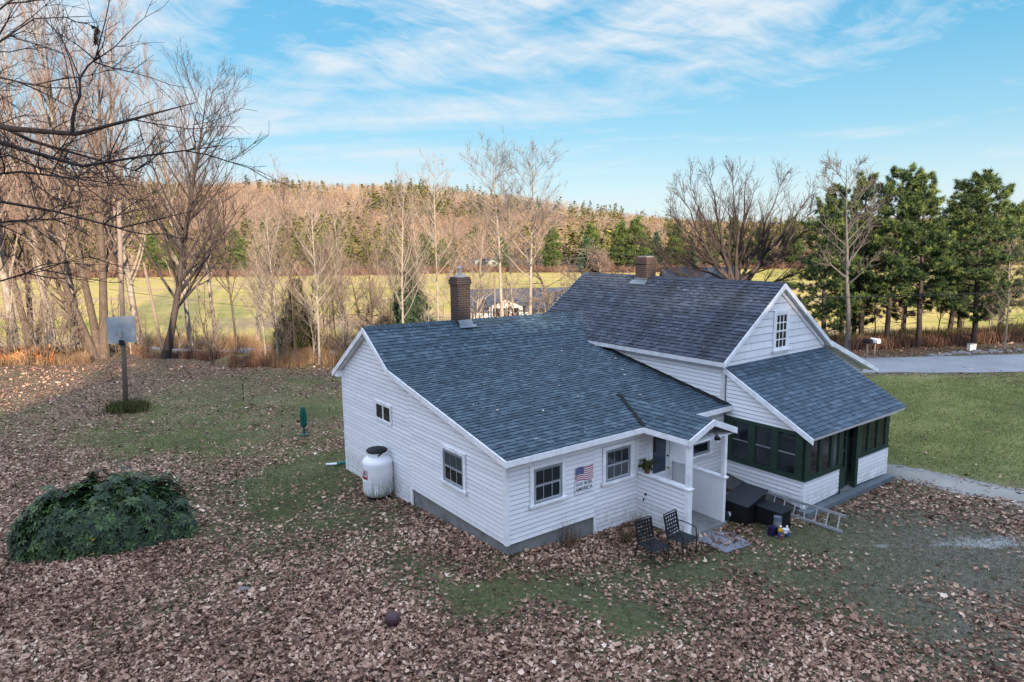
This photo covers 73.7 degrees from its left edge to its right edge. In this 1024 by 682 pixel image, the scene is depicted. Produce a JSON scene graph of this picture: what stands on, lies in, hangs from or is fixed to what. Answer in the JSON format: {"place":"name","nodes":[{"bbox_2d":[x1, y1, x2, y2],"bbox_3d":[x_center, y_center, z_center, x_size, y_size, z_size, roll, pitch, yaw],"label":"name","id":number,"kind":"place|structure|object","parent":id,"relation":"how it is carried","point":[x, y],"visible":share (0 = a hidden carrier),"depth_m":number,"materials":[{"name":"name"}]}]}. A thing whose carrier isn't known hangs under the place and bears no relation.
{"place":"outdoors","nodes":[
{"label":"outdoors","id":0,"kind":"place"},
{"bbox_2d":[0,170,1023,681],"bbox_3d":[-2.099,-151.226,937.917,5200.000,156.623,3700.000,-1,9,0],"label":"ground","id":1,"kind":"structure","parent":0,"point":[284,398],"depth_m":17.23,"materials":[{"name":"green plant"}]},
{"bbox_2d":[0,307,19,358],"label":"sapling","id":2,"kind":"object","parent":1,"relation":"on","point":[10,339],"visible":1,"depth_m":47.77,"materials":[{"name":"brown plant"}]},
{"bbox_2d":[0,260,32,351],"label":"sapling","id":3,"kind":"object","parent":1,"relation":"on","point":[10,306],"visible":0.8,"depth_m":49.28,"materials":[{"name":"brown plant"}]},
{"bbox_2d":[0,16,43,346],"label":"bare tree","id":4,"kind":"object","parent":1,"relation":"on","point":[5,290],"visible":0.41,"depth_m":54.07,"materials":[{"name":"brown plant"}]},
{"bbox_2d":[0,276,56,348],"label":"sapling","id":5,"kind":"object","parent":1,"relation":"on","point":[33,305],"visible":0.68,"depth_m":50.07,"materials":[{"name":"brown plant"}]},
{"bbox_2d":[18,316,43,366],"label":"sapling","id":6,"kind":"object","parent":1,"relation":"on","point":[26,347],"visible":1,"depth_m":46.37,"materials":[{"name":"brown plant"}]},
{"bbox_2d":[0,0,66,346],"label":"bare tree","id":7,"kind":"object","parent":1,"relation":"on","point":[48,334],"visible":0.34,"depth_m":55.38,"materials":[{"name":"brown plant"}]},
{"bbox_2d":[14,302,62,363],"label":"sapling","id":8,"kind":"object","parent":1,"relation":"on","point":[40,347],"visible":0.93,"depth_m":47.15,"materials":[{"name":"brown plant"}]},
{"bbox_2d":[0,62,79,345],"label":"bare tree","id":9,"kind":"object","parent":1,"relation":"on","point":[26,259],"visible":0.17,"depth_m":58.41,"materials":[{"name":"brown plant"}]},
{"bbox_2d":[2,247,96,351],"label":"sapling","id":10,"kind":"object","parent":1,"relation":"on","point":[37,280],"visible":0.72,"depth_m":48.48,"materials":[{"name":"brown plant"}]},
{"bbox_2d":[0,0,102,348],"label":"bare tree","id":11,"kind":"object","parent":1,"relation":"on","point":[40,97],"visible":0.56,"depth_m":48.35,"materials":[{"name":"brown plant"}]},
{"bbox_2d":[19,219,90,355],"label":"bare tree","id":12,"kind":"object","parent":1,"relation":"on","point":[58,286],"visible":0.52,"depth_m":49.40,"materials":[{"name":"brown plant"}]},
{"bbox_2d":[46,295,83,362],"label":"sapling","id":13,"kind":"object","parent":1,"relation":"on","point":[69,313],"visible":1,"depth_m":47.62,"materials":[{"name":"brown plant"}]},
{"bbox_2d":[0,0,137,358],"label":"bare tree","id":14,"kind":"object","parent":1,"relation":"on","point":[97,345],"visible":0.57,"depth_m":49.26,"materials":[{"name":"brown plant"}]},
{"bbox_2d":[0,341,158,365],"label":"brush","id":15,"kind":"object","parent":1,"relation":"on","point":[78,355],"visible":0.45,"depth_m":47.64,"materials":[{"name":"beige plant"}]},
{"bbox_2d":[3,459,200,563],"bbox_3d":[-10.287,4.144,17.268,4.334,2.336,2.067,-4,9,-18],"label":"rhododendron","id":16,"kind":"object","parent":1,"relation":"on","point":[114,513],"visible":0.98,"depth_m":16.75,"materials":[{"name":"green plant"}]},
{"bbox_2d":[48,1,161,345],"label":"bare tree","id":17,"kind":"object","parent":1,"relation":"on","point":[130,289],"visible":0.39,"depth_m":53.19,"materials":[{"name":"brown plant"}]},
{"bbox_2d":[50,0,184,345],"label":"bare tree","id":18,"kind":"object","parent":1,"relation":"on","point":[125,113],"visible":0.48,"depth_m":57.14,"materials":[{"name":"brown plant"}]},
{"bbox_2d":[105,202,136,401],"bbox_3d":[-18.945,-1.431,33.015,1.373,10.419,0.465,-1,9,0],"label":"basketball post","id":19,"kind":"object","parent":1,"relation":"on","point":[121,331],"visible":0.81,"depth_m":33.02,"materials":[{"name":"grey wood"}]},
{"bbox_2d":[97,395,153,415],"bbox_3d":[-19.014,3.183,33.557,2.559,1.207,2.519,-5,10,-25],"label":"weed clump","id":20,"kind":"object","parent":1,"relation":"on","point":[119,407],"visible":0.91,"depth_m":33.20,"materials":[{"name":"green plant"}]},
{"bbox_2d":[134,232,161,271],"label":"pine tree","id":21,"kind":"object","parent":1,"relation":"on","point":[153,248],"visible":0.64,"depth_m":233.30,"materials":[{"name":"green plant"}]},
{"bbox_2d":[142,263,162,352],"bbox_3d":[-26.530,-2.167,50.697,1.150,7.284,0.264,-1,9,0],"label":"trunk","id":22,"kind":"object","parent":1,"relation":"on","point":[153,309],"visible":0.85,"depth_m":50.61,"materials":[{"name":"brown wood"}]},
{"bbox_2d":[0,0,306,301],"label":"bare tree","id":23,"kind":"object","parent":1,"relation":"on","point":[13,130],"visible":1,"depth_m":7.82,"materials":[{"name":"brown plant"}]},
{"bbox_2d":[127,40,210,348],"bbox_3d":[-27.511,-11.097,54.949,4.095,25.068,5.963,0,9,8],"label":"bare tree","id":24,"kind":"object","parent":1,"relation":"on","point":[176,261],"visible":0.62,"depth_m":54.63,"materials":[{"name":"brown plant"}]},
{"bbox_2d":[88,32,274,358],"bbox_3d":[-21.900,-9.619,46.783,12.319,23.081,11.727,-7,11,-34],"label":"bare tree","id":25,"kind":"object","parent":1,"relation":"on","point":[180,277],"visible":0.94,"depth_m":47.48,"materials":[{"name":"brown plant"}]},
{"bbox_2d":[170,90,231,340],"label":"bare tree","id":26,"kind":"object","parent":1,"relation":"on","point":[203,234],"visible":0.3,"depth_m":58.56,"materials":[{"name":"brown plant"}]},
{"bbox_2d":[193,280,222,364],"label":"sapling","id":27,"kind":"object","parent":1,"relation":"on","point":[213,329],"visible":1,"depth_m":47.59,"materials":[{"name":"brown plant"}]},
{"bbox_2d":[126,345,291,367],"bbox_3d":[-21.919,1.196,49.214,15.013,1.459,6.758,-1,9,0],"label":"brush","id":28,"kind":"object","parent":1,"relation":"on","point":[257,359],"visible":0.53,"depth_m":49.33,"materials":[{"name":"brown plant"}]},
{"bbox_2d":[203,156,266,347],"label":"bare tree","id":29,"kind":"object","parent":1,"relation":"on","point":[225,264],"visible":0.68,"depth_m":55.23,"materials":[{"name":"brown plant"}]},
{"bbox_2d":[225,228,252,271],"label":"pine tree","id":30,"kind":"object","parent":1,"relation":"on","point":[239,250],"visible":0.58,"depth_m":234.53,"materials":[{"name":"green plant"}]},
{"bbox_2d":[143,327,357,354],"bbox_3d":[-21.507,0.243,59.745,31.577,4.440,16.496,-1,9,0],"label":"brush","id":31,"kind":"object","parent":1,"relation":"on","point":[245,342],"visible":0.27,"depth_m":58.13,"materials":[{"name":"beige plant"}]},
{"bbox_2d":[225,222,279,355],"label":"bare tree","id":32,"kind":"object","parent":1,"relation":"on","point":[260,301],"visible":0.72,"depth_m":48.83,"materials":[{"name":"brown plant"}]},
{"bbox_2d":[212,187,305,343],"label":"bare tree","id":33,"kind":"object","parent":1,"relation":"on","point":[258,326],"visible":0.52,"depth_m":62.20,"materials":[{"name":"brown plant"}]},
{"bbox_2d":[243,247,285,341],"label":"bare tree","id":34,"kind":"object","parent":1,"relation":"on","point":[277,309],"visible":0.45,"depth_m":49.70,"materials":[{"name":"brown plant"}]},
{"bbox_2d":[237,189,301,353],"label":"bare tree","id":35,"kind":"object","parent":1,"relation":"on","point":[270,267],"visible":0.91,"depth_m":46.57,"materials":[{"name":"brown plant"}]},
{"bbox_2d":[266,283,296,357],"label":"sapling","id":36,"kind":"object","parent":1,"relation":"on","point":[282,327],"visible":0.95,"depth_m":46.56,"materials":[{"name":"brown plant"}]},
{"bbox_2d":[246,153,329,357],"bbox_3d":[-15.201,-5.265,45.811,4.368,14.642,5.066,7,11,40],"label":"bare tree","id":37,"kind":"object","parent":1,"relation":"on","point":[290,271],"visible":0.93,"depth_m":45.87,"materials":[{"name":"brown plant"}]},
{"bbox_2d":[272,277,330,354],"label":"cedar tree","id":38,"kind":"object","parent":1,"relation":"on","point":[304,327],"visible":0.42,"depth_m":48.56,"materials":[{"name":"green plant"}]},
{"bbox_2d":[265,341,347,367],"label":"dead grass","id":39,"kind":"structure","parent":1,"relation":"on","point":[305,356],"depth_m":46.13,"materials":[{"name":"beige plant"}]},
{"bbox_2d":[269,173,344,364],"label":"bare tree","id":40,"kind":"object","parent":1,"relation":"on","point":[316,288],"visible":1,"depth_m":44.98,"materials":[{"name":"beige plant"}]},
{"bbox_2d":[269,219,349,338],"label":"bare tree","id":41,"kind":"object","parent":1,"relation":"on","point":[318,289],"visible":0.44,"depth_m":49.10,"materials":[{"name":"brown plant"}]},
{"bbox_2d":[291,287,330,361],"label":"sapling","id":42,"kind":"object","parent":1,"relation":"on","point":[312,338],"visible":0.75,"depth_m":46.68,"materials":[{"name":"brown plant"}]},
{"bbox_2d":[308,218,352,350],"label":"bare tree","id":43,"kind":"object","parent":1,"relation":"on","point":[332,291],"visible":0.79,"depth_m":47.09,"materials":[{"name":"brown plant"}]},
{"bbox_2d":[313,194,364,345],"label":"bare tree","id":44,"kind":"object","parent":1,"relation":"on","point":[340,223],"visible":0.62,"depth_m":50.36,"materials":[{"name":"brown plant"}]},
{"bbox_2d":[311,226,386,345],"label":"bare tree","id":45,"kind":"object","parent":1,"relation":"on","point":[343,299],"visible":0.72,"depth_m":48.14,"materials":[{"name":"brown plant"}]},
{"bbox_2d":[326,272,391,346],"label":"bare tree","id":46,"kind":"object","parent":1,"relation":"on","point":[361,318],"visible":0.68,"depth_m":47.87,"materials":[{"name":"brown plant"}]},
{"bbox_2d":[333,197,390,325],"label":"bare tree","id":47,"kind":"object","parent":1,"relation":"on","point":[368,261],"visible":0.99,"depth_m":46.01,"materials":[{"name":"brown plant"}]},
{"bbox_2d":[358,235,392,320],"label":"bare tree","id":48,"kind":"object","parent":1,"relation":"on","point":[381,309],"visible":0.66,"depth_m":49.81,"materials":[{"name":"brown plant"}]},
{"bbox_2d":[362,446,393,499],"bbox_3d":[-3.925,3.829,19.969,0.910,1.497,0.909,-1,9,0],"label":"propane tank","id":49,"kind":"object","parent":1,"relation":"on","point":[377,473],"visible":1,"depth_m":19.63,"materials":[{"name":"white metal"}]},
{"bbox_2d":[378,262,436,324],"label":"spruce tree","id":50,"kind":"object","parent":1,"relation":"on","point":[413,316],"visible":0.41,"depth_m":49.37,"materials":[{"name":"green plant"}]},
{"bbox_2d":[377,161,443,322],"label":"bare tree","id":51,"kind":"object","parent":1,"relation":"on","point":[401,258],"visible":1,"depth_m":46.43,"materials":[{"name":"beige plant"}]},
{"bbox_2d":[381,183,445,318],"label":"bare tree","id":52,"kind":"object","parent":1,"relation":"on","point":[414,224],"visible":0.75,"depth_m":49.27,"materials":[{"name":"brown plant"}]},
{"bbox_2d":[390,149,469,320],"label":"bare tree","id":53,"kind":"object","parent":1,"relation":"on","point":[435,240],"visible":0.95,"depth_m":48.19,"materials":[{"name":"beige plant"}]},
{"bbox_2d":[425,190,473,304],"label":"bare tree","id":54,"kind":"object","parent":1,"relation":"on","point":[454,218],"visible":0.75,"depth_m":53.61,"materials":[{"name":"brown plant"}]},
{"bbox_2d":[434,208,503,317],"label":"bare tree","id":55,"kind":"object","parent":1,"relation":"on","point":[479,257],"visible":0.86,"depth_m":54.63,"materials":[{"name":"brown plant"}]},
{"bbox_2d":[456,132,545,316],"bbox_3d":[-0.893,-8.663,59.014,8.637,18.933,7.227,4,10,30],"label":"bare tree","id":56,"kind":"object","parent":1,"relation":"on","point":[498,236],"visible":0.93,"depth_m":58.47,"materials":[{"name":"beige plant"}]},
{"bbox_2d":[0,342,1023,681],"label":"leaf litter","id":57,"kind":"object","parent":1,"relation":"on","point":[294,642],"visible":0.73,"depth_m":13.43,"materials":[{"name":"brown plant"}]},
{"bbox_2d":[1,155,1023,272],"bbox_3d":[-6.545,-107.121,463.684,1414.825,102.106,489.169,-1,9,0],"label":"forest","id":58,"kind":"object","parent":1,"relation":"on","point":[566,236],"visible":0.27,"depth_m":368.95,"materials":[{"name":"brown plant"}]},
{"bbox_2d":[492,236,541,315],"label":"bare tree","id":59,"kind":"object","parent":1,"relation":"on","point":[511,291],"visible":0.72,"depth_m":66.57,"materials":[{"name":"brown plant"}]},
{"bbox_2d":[470,287,567,318],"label":"neighbour house","id":60,"kind":"structure","parent":1,"relation":"on","point":[490,297],"depth_m":73.38,"materials":[{"name":"white wood"}]},
{"bbox_2d":[15,258,1023,279],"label":"field edge brush","id":61,"kind":"object","parent":1,"relation":"on","point":[154,273],"visible":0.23,"depth_m":228.32,"materials":[{"name":"brown plant"}]},
{"bbox_2d":[489,136,570,314],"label":"bare tree","id":62,"kind":"object","parent":1,"relation":"on","point":[531,243],"visible":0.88,"depth_m":58.68,"materials":[{"name":"beige plant"}]},
{"bbox_2d":[538,226,562,267],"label":"pine tree","id":63,"kind":"object","parent":1,"relation":"on","point":[547,249],"visible":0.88,"depth_m":228.55,"materials":[{"name":"green plant"}]},
{"bbox_2d":[505,240,631,313],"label":"bare tree","id":64,"kind":"object","parent":1,"relation":"on","point":[590,252],"visible":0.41,"depth_m":62.72,"materials":[{"name":"brown plant"}]},
{"bbox_2d":[587,248,618,272],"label":"bush","id":65,"kind":"object","parent":1,"relation":"on","point":[604,267],"visible":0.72,"depth_m":219.86,"materials":[{"name":"brown plant"}]},
{"bbox_2d":[332,256,906,554],"bbox_3d":[4.483,1.153,22.625,16.803,7.700,12.550,-7,11,-36],"label":"farmhouse","id":66,"kind":"object","parent":1,"relation":"on","point":[495,432],"visible":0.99,"depth_m":19.30,"materials":[{"name":"wood"}]},
{"bbox_2d":[374,399,391,425],"bbox_3d":[-3.813,2.099,20.143,0.034,0.586,1.110,-7,11,-36],"label":"window","id":67,"kind":"structure","parent":66,"relation":"in","point":[382,411],"depth_m":20.13,"materials":[{"name":"white glass"}]},
{"bbox_2d":[439,443,466,495],"bbox_3d":[-1.488,3.209,17.061,0.075,1.060,1.240,-7,11,-36],"label":"window","id":68,"kind":"structure","parent":66,"relation":"in","point":[453,462],"depth_m":17.05,"materials":[{"name":"white glass"}]},
{"bbox_2d":[529,457,567,510],"bbox_3d":[0.857,3.344,15.963,1.140,1.060,0.075,-7,11,-36],"label":"window","id":69,"kind":"structure","parent":66,"relation":"in","point":[547,479],"depth_m":15.98,"materials":[{"name":"grey glass"}]},
{"bbox_2d":[575,464,592,494],"bbox_3d":[1.764,3.373,16.654,0.580,0.690,0.034,-7,11,-36],"label":"wall sign","id":70,"kind":"object","parent":66,"relation":"attached to","point":[583,481],"visible":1,"depth_m":16.64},
{"bbox_2d":[601,440,635,487],"bbox_3d":[2.703,3.115,17.291,1.150,1.040,0.075,-7,11,-36],"label":"window","id":71,"kind":"structure","parent":66,"relation":"in","point":[617,459],"depth_m":17.30,"materials":[{"name":"grey glass"}]},
{"bbox_2d":[649,435,671,479],"bbox_3d":[3.997,3.413,18.270,0.880,2.160,0.110,-7,11,-36],"label":"door","id":72,"kind":"structure","parent":66,"relation":"in","point":[660,449],"depth_m":18.27,"materials":[{"name":"blue glass"}]},
{"bbox_2d":[693,440,712,460],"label":"window","id":73,"kind":"structure","parent":66,"relation":"in","point":[701,450],"depth_m":19.28,"materials":[{"name":"white glass"}]},
{"bbox_2d":[732,420,748,460],"bbox_3d":[6.499,2.819,19.382,0.054,1.070,0.550,-7,11,-36],"label":"porch window","id":74,"kind":"structure","parent":66,"relation":"in","point":[740,440],"depth_m":19.38,"materials":[{"name":"black glass"}]},
{"bbox_2d":[754,426,771,466],"bbox_3d":[6.923,2.901,18.809,0.054,1.070,0.530,-7,11,-36],"label":"porch window","id":75,"kind":"structure","parent":66,"relation":"in","point":[763,436],"depth_m":18.82,"materials":[{"name":"grey glass"}]},
{"bbox_2d":[771,309,790,353],"bbox_3d":[8.292,-0.290,20.961,0.920,1.331,0.075,-7,11,-36],"label":"window","id":76,"kind":"structure","parent":66,"relation":"in","point":[781,324],"depth_m":20.97,"materials":[{"name":"white glass"}]},
{"bbox_2d":[776,431,796,474],"bbox_3d":[7.347,2.983,18.232,0.054,1.070,0.550,-7,11,-36],"label":"porch window","id":77,"kind":"structure","parent":66,"relation":"in","point":[786,449],"depth_m":18.24,"materials":[{"name":"black glass"}]},
{"bbox_2d":[607,219,631,266],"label":"pine tree","id":78,"kind":"object","parent":1,"relation":"on","point":[615,251],"visible":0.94,"depth_m":225.97,"materials":[{"name":"green plant"}]},
{"bbox_2d":[624,214,653,266],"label":"pine tree","id":79,"kind":"object","parent":1,"relation":"on","point":[635,225],"visible":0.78,"depth_m":223.29,"materials":[{"name":"green plant"}]},
{"bbox_2d":[634,515,668,566],"bbox_3d":[3.196,4.579,15.561,0.594,0.936,0.668,-6,10,-32],"label":"patio chair","id":80,"kind":"object","parent":1,"relation":"on","point":[654,543],"visible":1,"depth_m":15.64,"materials":[{"name":"black metal"}]},
{"bbox_2d":[663,221,689,266],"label":"pine tree","id":81,"kind":"object","parent":1,"relation":"on","point":[672,239],"visible":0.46,"depth_m":223.82,"materials":[{"name":"green plant"}]},
{"bbox_2d":[662,509,697,559],"bbox_3d":[3.940,4.516,15.938,0.594,0.936,0.669,-9,12,-41],"label":"patio chair","id":82,"kind":"object","parent":1,"relation":"on","point":[683,538],"visible":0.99,"depth_m":15.97,"materials":[{"name":"black metal"}]},
{"bbox_2d":[659,267,740,278],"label":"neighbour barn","id":83,"kind":"structure","parent":1,"relation":"on","point":[709,269],"depth_m":61.22,"materials":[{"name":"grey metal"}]},
{"bbox_2d":[622,155,826,281],"bbox_3d":[17.108,-6.497,51.633,16.422,15.249,8.319,-2,9,-9],"label":"maple tree","id":84,"kind":"object","parent":1,"relation":"on","point":[741,252],"visible":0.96,"depth_m":51.48,"materials":[{"name":"brown plant"}]},
{"bbox_2d":[698,530,751,552],"bbox_3d":[5.150,4.841,16.596,1.050,0.025,1.100,-7,11,-36],"label":"flat stone","id":85,"kind":"object","parent":1,"relation":"on","point":[722,547],"visible":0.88,"depth_m":16.49,"materials":[{"name":"stone"}]},
{"bbox_2d":[725,482,768,525],"bbox_3d":[6.051,4.237,17.762,0.880,0.787,0.800,-7,11,-36],"label":"storage box","id":86,"kind":"object","parent":1,"relation":"on","point":[742,499],"visible":0.8,"depth_m":17.57,"materials":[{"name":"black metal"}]},
{"bbox_2d":[754,500,792,527],"bbox_3d":[6.622,4.436,17.311,0.520,0.505,0.760,-7,11,-36],"label":"storage box","id":87,"kind":"object","parent":1,"relation":"on","point":[767,511],"visible":0.91,"depth_m":17.19,"materials":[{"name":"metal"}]},
{"bbox_2d":[778,214,804,267],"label":"pine tree","id":88,"kind":"object","parent":1,"relation":"on","point":[788,258],"visible":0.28,"depth_m":231.69,"materials":[{"name":"green plant"}]},
{"bbox_2d":[766,491,845,532],"bbox_3d":[7.493,4.388,17.637,0.151,0.440,2.193,-8,11,-38],"label":"ladder","id":89,"kind":"object","parent":1,"relation":"on","point":[817,508],"visible":0.74,"depth_m":17.39,"materials":[{"name":"metal"}]},
{"bbox_2d":[786,190,872,339],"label":"pine tree","id":90,"kind":"object","parent":1,"relation":"on","point":[824,285],"visible":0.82,"depth_m":45.90,"materials":[{"name":"green plant"}]},
{"bbox_2d":[799,182,883,334],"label":"pine tree","id":91,"kind":"object","parent":1,"relation":"on","point":[840,188],"visible":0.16,"depth_m":50.82,"materials":[{"name":"green plant"}]},
{"bbox_2d":[798,148,894,350],"bbox_3d":[21.061,-5.367,43.566,5.598,13.538,4.480,2,9,17],"label":"bare tree","id":92,"kind":"object","parent":1,"relation":"on","point":[847,342],"visible":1,"depth_m":42.87,"materials":[{"name":"grey plant"}]},
{"bbox_2d":[829,222,885,332],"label":"pine tree","id":93,"kind":"object","parent":1,"relation":"on","point":[855,326],"visible":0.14,"depth_m":53.90,"materials":[{"name":"green plant"}]},
{"bbox_2d":[832,170,895,336],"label":"pine tree","id":94,"kind":"object","parent":1,"relation":"on","point":[861,309],"visible":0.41,"depth_m":47.83,"materials":[{"name":"green plant"}]},
{"bbox_2d":[851,160,940,340],"bbox_3d":[25.860,-5.585,46.547,5.322,13.052,5.487,-1,9,0],"label":"pine tree","id":95,"kind":"object","parent":1,"relation":"on","point":[893,225],"visible":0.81,"depth_m":45.69,"materials":[{"name":"green plant"}]},
{"bbox_2d":[882,180,954,330],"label":"pine tree","id":96,"kind":"object","parent":1,"relation":"on","point":[894,315],"visible":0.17,"depth_m":51.54,"materials":[{"name":"green plant"}]},
{"bbox_2d":[871,166,968,347],"bbox_3d":[27.319,-5.385,45.751,5.768,12.642,5.505,-1,9,0],"label":"pine tree","id":97,"kind":"object","parent":1,"relation":"on","point":[935,224],"visible":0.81,"depth_m":45.00,"materials":[{"name":"green plant"}]},
{"bbox_2d":[827,317,1023,350],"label":"brush","id":98,"kind":"object","parent":1,"relation":"on","point":[995,336],"visible":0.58,"depth_m":46.87,"materials":[{"name":"brown plant"}]},
{"bbox_2d":[924,190,997,330],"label":"pine tree","id":99,"kind":"object","parent":1,"relation":"on","point":[951,317],"visible":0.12,"depth_m":48.72,"materials":[{"name":"green plant"}]},
{"bbox_2d":[914,166,1023,343],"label":"pine tree","id":100,"kind":"object","parent":1,"relation":"on","point":[982,214],"visible":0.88,"depth_m":44.10,"materials":[{"name":"green plant"}]},
{"bbox_2d":[973,198,1023,326],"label":"pine tree","id":101,"kind":"object","parent":1,"relation":"on","point":[1014,211],"visible":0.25,"depth_m":50.32,"materials":[{"name":"green plant"}]},
{"bbox_2d":[976,232,1023,349],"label":"bare tree","id":102,"kind":"object","parent":1,"relation":"on","point":[1007,315],"visible":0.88,"depth_m":43.01,"materials":[{"name":"brown plant"}]},
{"bbox_2d":[0,0,1023,226],"label":"sky","id":103,"kind":"structure","parent":0,"point":[344,91],"materials":[{"name":"blue"}]},
{"bbox_2d":[1,346,1023,372],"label":"road","id":104,"kind":"structure","parent":0,"point":[977,363],"depth_m":38.96,"materials":[{"name":"grey asphalt"}]},
{"bbox_2d":[886,467,1023,500],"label":"driveway","id":105,"kind":"structure","parent":0,"point":[973,488],"depth_m":20.10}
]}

